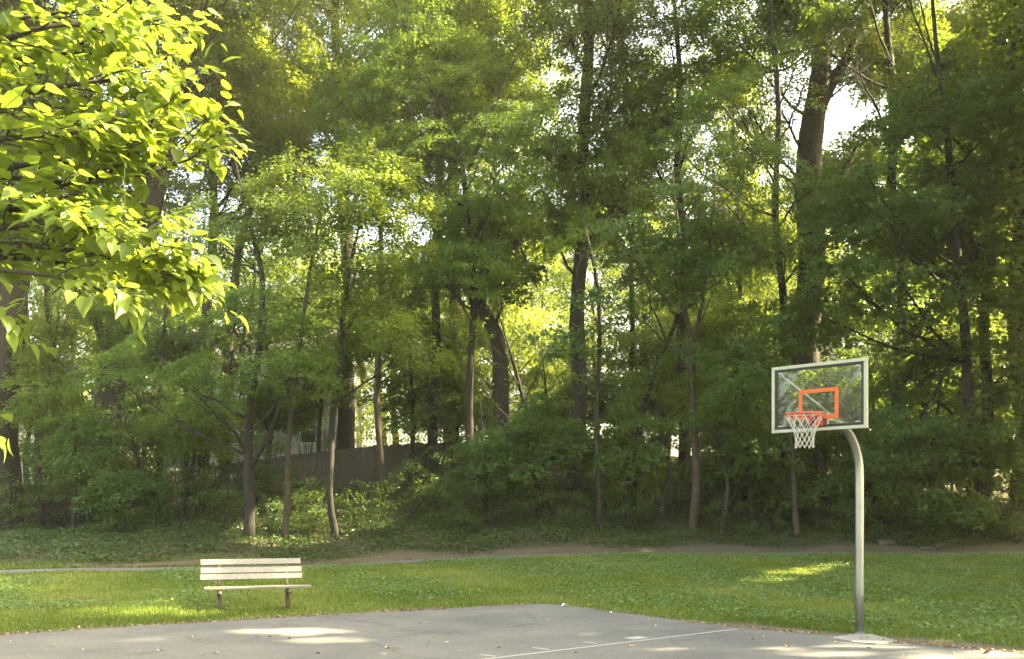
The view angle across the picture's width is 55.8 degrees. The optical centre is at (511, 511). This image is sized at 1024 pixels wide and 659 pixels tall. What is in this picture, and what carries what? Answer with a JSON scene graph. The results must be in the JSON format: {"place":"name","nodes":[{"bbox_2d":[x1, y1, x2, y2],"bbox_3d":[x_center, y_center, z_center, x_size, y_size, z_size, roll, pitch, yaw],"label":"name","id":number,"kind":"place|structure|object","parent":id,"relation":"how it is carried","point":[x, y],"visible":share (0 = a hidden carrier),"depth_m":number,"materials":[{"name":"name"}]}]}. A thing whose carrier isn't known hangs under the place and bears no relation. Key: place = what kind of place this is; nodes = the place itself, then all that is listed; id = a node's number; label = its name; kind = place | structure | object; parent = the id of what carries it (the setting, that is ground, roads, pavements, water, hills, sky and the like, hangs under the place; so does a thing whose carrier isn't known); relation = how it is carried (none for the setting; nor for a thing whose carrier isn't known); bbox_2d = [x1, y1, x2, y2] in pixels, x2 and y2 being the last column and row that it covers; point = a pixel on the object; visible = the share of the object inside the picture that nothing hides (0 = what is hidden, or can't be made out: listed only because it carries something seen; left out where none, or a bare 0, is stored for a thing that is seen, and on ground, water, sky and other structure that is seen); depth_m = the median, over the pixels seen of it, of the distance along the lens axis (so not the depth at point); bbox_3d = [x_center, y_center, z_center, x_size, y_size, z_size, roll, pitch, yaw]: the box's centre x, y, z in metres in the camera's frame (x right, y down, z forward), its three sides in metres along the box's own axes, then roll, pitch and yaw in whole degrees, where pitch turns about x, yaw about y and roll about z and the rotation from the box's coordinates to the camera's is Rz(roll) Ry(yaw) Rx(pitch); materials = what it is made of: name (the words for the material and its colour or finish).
{"place":"outdoors","nodes":[
{"label":"outdoors","id":0,"kind":"place"},
{"bbox_2d":[0,456,1023,652],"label":"ground","id":1,"kind":"structure","parent":0,"point":[704,546],"depth_m":35.56,"materials":[{"name":"green plant"}]},
{"bbox_2d":[0,465,57,531],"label":"shrub","id":2,"kind":"object","parent":1,"relation":"on","point":[9,495],"visible":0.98,"depth_m":38.44,"materials":[{"name":"green plant"}]},
{"bbox_2d":[19,335,95,486],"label":"understory tree","id":3,"kind":"object","parent":1,"relation":"on","point":[69,364],"visible":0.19,"depth_m":43.84,"materials":[{"name":"green plant"}]},
{"bbox_2d":[11,451,105,526],"bbox_3d":[-18.852,-0.964,40.361,3.813,3.308,3.081,0,0,0],"label":"shrub","id":4,"kind":"object","parent":1,"relation":"on","point":[64,518],"visible":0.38,"depth_m":40.12,"materials":[{"name":"green plant"}]},
{"bbox_2d":[0,286,123,528],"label":"young tree","id":5,"kind":"object","parent":1,"relation":"on","point":[25,371],"visible":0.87,"depth_m":38.98,"materials":[{"name":"green plant"}]},
{"bbox_2d":[5,379,121,530],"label":"understory tree","id":6,"kind":"object","parent":1,"relation":"on","point":[75,449],"visible":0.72,"depth_m":37.67,"materials":[{"name":"green plant"}]},
{"bbox_2d":[22,404,130,527],"bbox_3d":[-17.100,-1.769,38.483,3.784,5.036,3.161,0,0,0],"label":"shrub","id":7,"kind":"object","parent":1,"relation":"on","point":[70,483],"visible":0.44,"depth_m":38.03,"materials":[{"name":"green plant"}]},
{"bbox_2d":[19,57,152,494],"bbox_3d":[-24.489,-15.198,52.433,11.028,29.604,10.674,0,0,-42],"label":"woodland tree","id":8,"kind":"object","parent":1,"relation":"on","point":[47,290],"visible":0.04,"depth_m":52.80,"materials":[{"name":"green plant"}]},
{"bbox_2d":[0,0,186,529],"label":"oak tree","id":9,"kind":"object","parent":1,"relation":"on","point":[11,462],"visible":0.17,"depth_m":39.35,"materials":[{"name":"green plant"}]},
{"bbox_2d":[54,402,173,523],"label":"understory tree","id":10,"kind":"object","parent":1,"relation":"on","point":[112,431],"visible":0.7,"depth_m":37.21,"materials":[{"name":"green plant"}]},
{"bbox_2d":[69,464,167,532],"bbox_3d":[-14.542,-0.446,35.949,3.659,2.608,2.918,0,0,0],"label":"shrub","id":11,"kind":"object","parent":1,"relation":"on","point":[149,481],"visible":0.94,"depth_m":35.67,"materials":[{"name":"green plant"}]},
{"bbox_2d":[0,0,255,460],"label":"catalpa tree","id":12,"kind":"object","parent":1,"relation":"on","point":[93,225],"visible":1,"depth_m":9.10,"materials":[{"name":"green plant"}]},
{"bbox_2d":[35,261,229,511],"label":"young tree","id":13,"kind":"object","parent":1,"relation":"on","point":[121,337],"visible":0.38,"depth_m":40.13,"materials":[{"name":"green plant"}]},
{"bbox_2d":[96,413,189,517],"bbox_3d":[-15.062,-1.843,39.477,3.629,4.412,2.844,0,0,0],"label":"shrub","id":14,"kind":"object","parent":1,"relation":"on","point":[130,461],"visible":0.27,"depth_m":39.27,"materials":[{"name":"green plant"}]},
{"bbox_2d":[92,364,200,470],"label":"understory tree","id":15,"kind":"object","parent":1,"relation":"on","point":[148,395],"visible":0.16,"depth_m":44.56,"materials":[{"name":"green plant"}]},
{"bbox_2d":[2,0,337,522],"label":"tulip tree","id":16,"kind":"object","parent":1,"relation":"on","point":[246,72],"visible":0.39,"depth_m":41.47,"materials":[{"name":"green plant"}]},
{"bbox_2d":[134,444,220,526],"bbox_3d":[-12.704,-0.907,36.521,2.920,3.371,2.632,0,0,-37],"label":"shrub","id":17,"kind":"object","parent":1,"relation":"on","point":[178,504],"visible":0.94,"depth_m":36.57,"materials":[{"name":"green plant"}]},
{"bbox_2d":[126,308,248,500],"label":"understory tree","id":18,"kind":"object","parent":1,"relation":"on","point":[181,350],"visible":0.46,"depth_m":43.59,"materials":[{"name":"green plant"}]},
{"bbox_2d":[125,381,262,519],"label":"understory tree","id":19,"kind":"object","parent":1,"relation":"on","point":[193,445],"visible":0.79,"depth_m":37.00,"materials":[{"name":"green plant"}]},
{"bbox_2d":[150,399,243,510],"bbox_3d":[-12.729,-2.351,39.872,3.904,4.693,2.909,0,0,0],"label":"shrub","id":20,"kind":"object","parent":1,"relation":"on","point":[226,467],"visible":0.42,"depth_m":39.85,"materials":[{"name":"green plant"}]},
{"bbox_2d":[63,119,341,539],"bbox_3d":[-11.061,-6.525,34.339,10.400,15.542,6.855,0,0,0],"label":"locust tree","id":21,"kind":"object","parent":1,"relation":"on","point":[260,315],"visible":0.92,"depth_m":33.93,"materials":[{"name":"green plant"}]},
{"bbox_2d":[190,484,259,531],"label":"shrub","id":22,"kind":"object","parent":1,"relation":"on","point":[221,490],"visible":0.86,"depth_m":36.14,"materials":[{"name":"green plant"}]},
{"bbox_2d":[169,202,314,328],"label":"woodland tree","id":23,"kind":"object","parent":1,"relation":"on","point":[244,278],"visible":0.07,"depth_m":74.03,"materials":[{"name":"green plant"}]},
{"bbox_2d":[137,0,359,487],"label":"ash tree","id":24,"kind":"object","parent":1,"relation":"on","point":[212,181],"visible":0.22,"depth_m":43.51,"materials":[{"name":"green plant"}]},
{"bbox_2d":[213,432,285,504],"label":"shrub","id":25,"kind":"object","parent":1,"relation":"on","point":[260,468],"visible":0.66,"depth_m":40.31,"materials":[{"name":"green plant"}]},
{"bbox_2d":[200,558,311,610],"bbox_3d":[-4.535,1.366,17.137,1.888,1.027,0.813,0,0,-18],"label":"park bench","id":26,"kind":"object","parent":1,"relation":"on","point":[258,571],"visible":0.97,"depth_m":17.35,"materials":[{"name":"white wood"}]},
{"bbox_2d":[191,289,326,457],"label":"understory tree","id":27,"kind":"object","parent":1,"relation":"on","point":[259,406],"visible":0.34,"depth_m":49.04,"materials":[{"name":"green plant"}]},
{"bbox_2d":[154,329,368,472],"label":"house","id":28,"kind":"structure","parent":1,"relation":"on","point":[295,442],"depth_m":57.00,"materials":[{"name":"grey"}]},
{"bbox_2d":[197,0,344,483],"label":"ash tree","id":29,"kind":"object","parent":1,"relation":"on","point":[300,58],"visible":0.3,"depth_m":46.63,"materials":[{"name":"green plant"}]},
{"bbox_2d":[214,199,389,437],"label":"woodland tree","id":30,"kind":"object","parent":1,"relation":"on","point":[298,275],"visible":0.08,"depth_m":75.05,"materials":[{"name":"green plant"}]},
{"bbox_2d":[23,442,590,527],"bbox_3d":[-8.336,-1.614,46.243,31.067,5.060,2.414,0,0,-30],"label":"board fence","id":31,"kind":"object","parent":1,"relation":"on","point":[344,472],"visible":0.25,"depth_m":45.18,"materials":[{"name":"brown wood"}]},
{"bbox_2d":[248,305,384,452],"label":"understory tree","id":32,"kind":"object","parent":1,"relation":"on","point":[310,387],"visible":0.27,"depth_m":47.33,"materials":[{"name":"green plant"}]},
{"bbox_2d":[230,141,420,540],"bbox_3d":[-7.067,-5.871,34.143,7.678,14.340,4.887,0,0,41],"label":"slender tree","id":33,"kind":"object","parent":1,"relation":"on","point":[285,203],"visible":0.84,"depth_m":33.83,"materials":[{"name":"green plant"}]},
{"bbox_2d":[240,0,434,449],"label":"hickory tree","id":34,"kind":"object","parent":1,"relation":"on","point":[345,436],"visible":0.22,"depth_m":49.48,"materials":[{"name":"green plant"}]},
{"bbox_2d":[333,478,396,516],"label":"shrub","id":35,"kind":"object","parent":1,"relation":"on","point":[373,504],"visible":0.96,"depth_m":39.33,"materials":[{"name":"green plant"}]},
{"bbox_2d":[271,137,464,539],"bbox_3d":[-5.025,-6.134,35.041,6.632,14.821,6.866,0,0,0],"label":"slender tree","id":36,"kind":"object","parent":1,"relation":"on","point":[399,327],"visible":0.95,"depth_m":34.29,"materials":[{"name":"green plant"}]},
{"bbox_2d":[315,111,450,505],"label":"slender tree","id":37,"kind":"object","parent":1,"relation":"on","point":[378,427],"visible":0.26,"depth_m":40.39,"materials":[{"name":"green plant"}]},
{"bbox_2d":[354,227,448,444],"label":"woodland tree","id":38,"kind":"object","parent":1,"relation":"on","point":[371,375],"visible":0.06,"depth_m":65.88,"materials":[{"name":"green plant"}]},
{"bbox_2d":[369,459,450,519],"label":"shrub","id":39,"kind":"object","parent":1,"relation":"on","point":[428,491],"visible":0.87,"depth_m":39.76,"materials":[{"name":"green plant"}]},
{"bbox_2d":[346,295,480,484],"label":"understory tree","id":40,"kind":"object","parent":1,"relation":"on","point":[419,394],"visible":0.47,"depth_m":46.14,"materials":[{"name":"green plant"}]},
{"bbox_2d":[392,444,465,507],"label":"shrub","id":41,"kind":"object","parent":1,"relation":"on","point":[446,457],"visible":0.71,"depth_m":42.05,"materials":[{"name":"green plant"}]},
{"bbox_2d":[292,0,582,516],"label":"locust tree","id":42,"kind":"object","parent":1,"relation":"on","point":[452,266],"visible":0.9,"depth_m":39.26,"materials":[{"name":"green plant"}]},
{"bbox_2d":[338,0,545,485],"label":"tall tree","id":43,"kind":"object","parent":1,"relation":"on","point":[466,12],"visible":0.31,"depth_m":43.96,"materials":[{"name":"green plant"}]},
{"bbox_2d":[389,298,511,445],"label":"understory tree","id":44,"kind":"object","parent":1,"relation":"on","point":[465,325],"visible":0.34,"depth_m":48.25,"materials":[{"name":"green plant"}]},
{"bbox_2d":[323,0,580,442],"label":"hickory tree","id":45,"kind":"object","parent":1,"relation":"on","point":[528,90],"visible":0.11,"depth_m":54.68,"materials":[{"name":"green plant"}]},
{"bbox_2d":[421,485,484,529],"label":"shrub","id":46,"kind":"object","parent":1,"relation":"on","point":[469,517],"visible":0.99,"depth_m":37.80,"materials":[{"name":"green plant"}]},
{"bbox_2d":[371,96,548,492],"bbox_3d":[-2.484,-9.765,44.310,8.444,18.115,5.701,0,0,0],"label":"leaning tree","id":47,"kind":"object","parent":1,"relation":"on","point":[500,374],"visible":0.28,"depth_m":44.60,"materials":[{"name":"green plant"}]},
{"bbox_2d":[440,414,521,499],"bbox_3d":[-1.226,-2.434,42.854,3.759,4.093,3.139,0,0,-21],"label":"shrub","id":48,"kind":"object","parent":1,"relation":"on","point":[460,449],"visible":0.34,"depth_m":42.87,"materials":[{"name":"green plant"}]},
{"bbox_2d":[431,400,540,522],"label":"understory tree","id":49,"kind":"object","parent":1,"relation":"on","point":[483,447],"visible":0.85,"depth_m":37.55,"materials":[{"name":"green plant"}]},
{"bbox_2d":[413,1,569,434],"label":"woodland tree","id":50,"kind":"object","parent":1,"relation":"on","point":[535,350],"visible":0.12,"depth_m":55.40,"materials":[{"name":"green plant"}]},
{"bbox_2d":[0,604,1023,658],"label":"court","id":51,"kind":"object","parent":1,"relation":"on","point":[476,631],"visible":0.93,"depth_m":13.23,"materials":[{"name":"concrete"}]},
{"bbox_2d":[0,550,1023,651],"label":"grass","id":52,"kind":"structure","parent":1,"relation":"on","point":[323,598],"depth_m":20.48,"materials":[{"name":"green plant"}]},
{"bbox_2d":[0,469,1023,564],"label":"ground ivy","id":53,"kind":"object","parent":1,"relation":"on","point":[31,534],"visible":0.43,"depth_m":36.69,"materials":[{"name":"green plant"}]},
{"bbox_2d":[0,602,1023,652],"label":"leaf litter","id":54,"kind":"object","parent":1,"relation":"on","point":[616,611],"visible":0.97,"depth_m":15.16,"materials":[{"name":"brown plant"}]},
{"bbox_2d":[462,307,570,436],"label":"woodland tree","id":55,"kind":"object","parent":1,"relation":"on","point":[490,378],"visible":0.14,"depth_m":61.89,"materials":[{"name":"green plant"}]},
{"bbox_2d":[434,310,605,514],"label":"young maple","id":56,"kind":"object","parent":1,"relation":"on","point":[554,455],"visible":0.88,"depth_m":38.40,"materials":[{"name":"green plant"}]},
{"bbox_2d":[485,352,594,476],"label":"understory tree","id":57,"kind":"object","parent":1,"relation":"on","point":[561,410],"visible":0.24,"depth_m":48.35,"materials":[{"name":"green plant"}]},
{"bbox_2d":[479,274,610,414],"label":"woodland tree","id":58,"kind":"object","parent":1,"relation":"on","point":[542,304],"visible":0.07,"depth_m":87.38,"materials":[{"name":"green plant"}]},
{"bbox_2d":[510,134,635,276],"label":"understory tree","id":59,"kind":"object","parent":1,"relation":"on","point":[608,244],"visible":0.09,"depth_m":49.02,"materials":[{"name":"green plant"}]},
{"bbox_2d":[512,230,652,434],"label":"woodland tree","id":60,"kind":"object","parent":1,"relation":"on","point":[563,282],"visible":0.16,"depth_m":69.67,"materials":[{"name":"green plant"}]},
{"bbox_2d":[527,174,647,529],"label":"slender tree","id":61,"kind":"object","parent":1,"relation":"on","point":[591,296],"visible":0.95,"depth_m":36.51,"materials":[{"name":"green plant"}]},
{"bbox_2d":[484,0,693,493],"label":"tulip tree","id":62,"kind":"object","parent":1,"relation":"on","point":[590,19],"visible":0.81,"depth_m":43.62,"materials":[{"name":"green plant"}]},
{"bbox_2d":[554,412,678,529],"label":"understory tree","id":63,"kind":"object","parent":1,"relation":"on","point":[617,446],"visible":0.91,"depth_m":37.69,"materials":[{"name":"green plant"}]},
{"bbox_2d":[553,359,686,482],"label":"understory tree","id":64,"kind":"object","parent":1,"relation":"on","point":[608,392],"visible":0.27,"depth_m":46.13,"materials":[{"name":"green plant"}]},
{"bbox_2d":[565,135,695,420],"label":"understory tree","id":65,"kind":"object","parent":1,"relation":"on","point":[632,327],"visible":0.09,"depth_m":49.69,"materials":[{"name":"green plant"}]},
{"bbox_2d":[550,200,714,437],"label":"woodland tree","id":66,"kind":"object","parent":1,"relation":"on","point":[624,325],"visible":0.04,"depth_m":74.20,"materials":[{"name":"green plant"}]},
{"bbox_2d":[593,361,724,529],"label":"understory tree","id":67,"kind":"object","parent":1,"relation":"on","point":[625,410],"visible":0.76,"depth_m":38.04,"materials":[{"name":"green plant"}]},
{"bbox_2d":[589,311,728,476],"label":"understory tree","id":68,"kind":"object","parent":1,"relation":"on","point":[623,338],"visible":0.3,"depth_m":49.31,"materials":[{"name":"green plant"}]},
{"bbox_2d":[585,196,778,523],"bbox_3d":[6.549,-5.985,36.702,5.856,13.483,5.992,0,0,40],"label":"slanting tree","id":69,"kind":"object","parent":1,"relation":"on","point":[752,242],"visible":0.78,"depth_m":36.51,"materials":[{"name":"green plant"}]},
{"bbox_2d":[590,0,809,483],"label":"tall tree","id":70,"kind":"object","parent":1,"relation":"on","point":[673,71],"visible":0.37,"depth_m":45.18,"materials":[{"name":"green plant"}]},
{"bbox_2d":[580,110,824,531],"bbox_3d":[7.138,-6.869,37.114,9.136,15.765,6.214,0,0,0],"label":"locust tree","id":71,"kind":"object","parent":1,"relation":"on","point":[682,281],"visible":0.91,"depth_m":36.47,"materials":[{"name":"green plant"}]},
{"bbox_2d":[676,427,755,512],"bbox_3d":[8.874,-1.832,40.988,3.775,3.925,2.893,0,0,0],"label":"shrub","id":72,"kind":"object","parent":1,"relation":"on","point":[718,491],"visible":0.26,"depth_m":41.13,"materials":[{"name":"green plant"}]},
{"bbox_2d":[656,346,794,489],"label":"understory tree","id":73,"kind":"object","parent":1,"relation":"on","point":[697,403],"visible":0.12,"depth_m":44.13,"materials":[{"name":"green plant"}]},
{"bbox_2d":[668,393,790,537],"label":"understory tree","id":74,"kind":"object","parent":1,"relation":"on","point":[740,414],"visible":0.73,"depth_m":36.96,"materials":[{"name":"green plant"}]},
{"bbox_2d":[683,278,790,408],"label":"understory tree","id":75,"kind":"object","parent":1,"relation":"on","point":[725,315],"visible":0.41,"depth_m":47.12,"materials":[{"name":"green plant"}]},
{"bbox_2d":[643,23,830,411],"bbox_3d":[12.744,-16.092,55.714,10.564,28.159,9.360,0,0,-45],"label":"woodland tree","id":76,"kind":"object","parent":1,"relation":"on","point":[742,205],"visible":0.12,"depth_m":55.43,"materials":[{"name":"green plant"}]},
{"bbox_2d":[697,493,786,535],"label":"shrub","id":77,"kind":"object","parent":1,"relation":"on","point":[719,504],"visible":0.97,"depth_m":36.94,"materials":[{"name":"green plant"}]},
{"bbox_2d":[672,322,818,524],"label":"young maple","id":78,"kind":"object","parent":1,"relation":"on","point":[738,456],"visible":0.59,"depth_m":37.16,"materials":[{"name":"green plant"}]},
{"bbox_2d":[625,0,891,507],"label":"locust tree","id":79,"kind":"object","parent":1,"relation":"on","point":[829,12],"visible":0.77,"depth_m":41.55,"materials":[{"name":"green plant"}]},
{"bbox_2d":[701,363,820,502],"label":"understory tree","id":80,"kind":"object","parent":1,"relation":"on","point":[795,401],"visible":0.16,"depth_m":42.31,"materials":[{"name":"green plant"}]},
{"bbox_2d":[693,282,855,538],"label":"young tree","id":81,"kind":"object","parent":1,"relation":"on","point":[791,310],"visible":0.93,"depth_m":36.41,"materials":[{"name":"green plant"}]},
{"bbox_2d":[750,407,866,530],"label":"understory tree","id":82,"kind":"object","parent":1,"relation":"on","point":[805,488],"visible":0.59,"depth_m":38.13,"materials":[{"name":"green plant"}]},
{"bbox_2d":[763,356,873,481],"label":"understory tree","id":83,"kind":"object","parent":1,"relation":"on","point":[825,400],"visible":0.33,"depth_m":43.55,"materials":[{"name":"green plant"}]},
{"bbox_2d":[772,357,867,633],"bbox_3d":[4.382,-0.131,13.380,1.427,3.821,1.330,0,0,0],"label":"basketball hoop","id":84,"kind":"object","parent":1,"relation":"on","point":[824,419],"visible":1,"depth_m":13.54,"materials":[{"name":"metal"}]},
{"bbox_2d":[697,0,951,487],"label":"tulip tree","id":85,"kind":"object","parent":1,"relation":"on","point":[813,113],"visible":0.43,"depth_m":45.63,"materials":[{"name":"green plant"}]},
{"bbox_2d":[809,486,871,537],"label":"shrub","id":86,"kind":"object","parent":1,"relation":"on","point":[837,527],"visible":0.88,"depth_m":36.85,"materials":[{"name":"green plant"}]},
{"bbox_2d":[779,125,909,417],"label":"understory tree","id":87,"kind":"object","parent":1,"relation":"on","point":[827,158],"visible":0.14,"depth_m":51.57,"materials":[{"name":"green plant"}]},
{"bbox_2d":[809,394,938,529],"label":"understory tree","id":88,"kind":"object","parent":1,"relation":"on","point":[869,436],"visible":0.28,"depth_m":37.76,"materials":[{"name":"green plant"}]},
{"bbox_2d":[768,0,1002,497],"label":"tall tree","id":89,"kind":"object","parent":1,"relation":"on","point":[886,19],"visible":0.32,"depth_m":43.76,"materials":[{"name":"green plant"}]},
{"bbox_2d":[826,315,949,488],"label":"understory tree","id":90,"kind":"object","parent":1,"relation":"on","point":[848,373],"visible":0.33,"depth_m":43.79,"materials":[{"name":"green plant"}]},
{"bbox_2d":[823,247,954,423],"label":"understory tree","id":91,"kind":"object","parent":1,"relation":"on","point":[877,325],"visible":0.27,"depth_m":48.03,"materials":[{"name":"green plant"}]},
{"bbox_2d":[783,0,1023,531],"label":"maple tree","id":92,"kind":"object","parent":1,"relation":"on","point":[916,233],"visible":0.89,"depth_m":36.93,"materials":[{"name":"green plant"}]},
{"bbox_2d":[805,362,1023,533],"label":"young maple","id":93,"kind":"object","parent":1,"relation":"on","point":[893,490],"visible":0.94,"depth_m":35.80,"materials":[{"name":"green plant"}]},
{"bbox_2d":[860,340,981,497],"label":"understory tree","id":94,"kind":"object","parent":1,"relation":"on","point":[948,390],"visible":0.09,"depth_m":41.76,"materials":[{"name":"green plant"}]},
{"bbox_2d":[853,0,1011,374],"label":"hickory tree","id":95,"kind":"object","parent":1,"relation":"on","point":[954,13],"visible":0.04,"depth_m":52.41,"materials":[{"name":"green plant"}]},
{"bbox_2d":[848,199,1023,506],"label":"tall tree","id":96,"kind":"object","parent":1,"relation":"on","point":[914,366],"visible":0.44,"depth_m":40.26,"materials":[{"name":"green plant"}]},
{"bbox_2d":[858,0,1023,511],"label":"oak tree","id":97,"kind":"object","parent":1,"relation":"on","point":[899,77],"visible":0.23,"depth_m":40.68,"materials":[{"name":"green plant"}]},
{"bbox_2d":[868,348,1023,528],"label":"young maple","id":98,"kind":"object","parent":1,"relation":"on","point":[919,395],"visible":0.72,"depth_m":38.14,"materials":[{"name":"green plant"}]},
{"bbox_2d":[926,0,1023,417],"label":"shade tree","id":99,"kind":"object","parent":1,"relation":"on","point":[1005,7],"visible":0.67,"depth_m":38.06,"materials":[{"name":"green plant"}]},
{"bbox_2d":[0,552,1023,573],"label":"path","id":100,"kind":"structure","parent":0,"point":[147,568],"depth_m":31.77,"materials":[{"name":"dirt"}]},
{"bbox_2d":[25,0,1013,478],"label":"sky","id":101,"kind":"structure","parent":0,"point":[837,118],"materials":[{"name":"white"}]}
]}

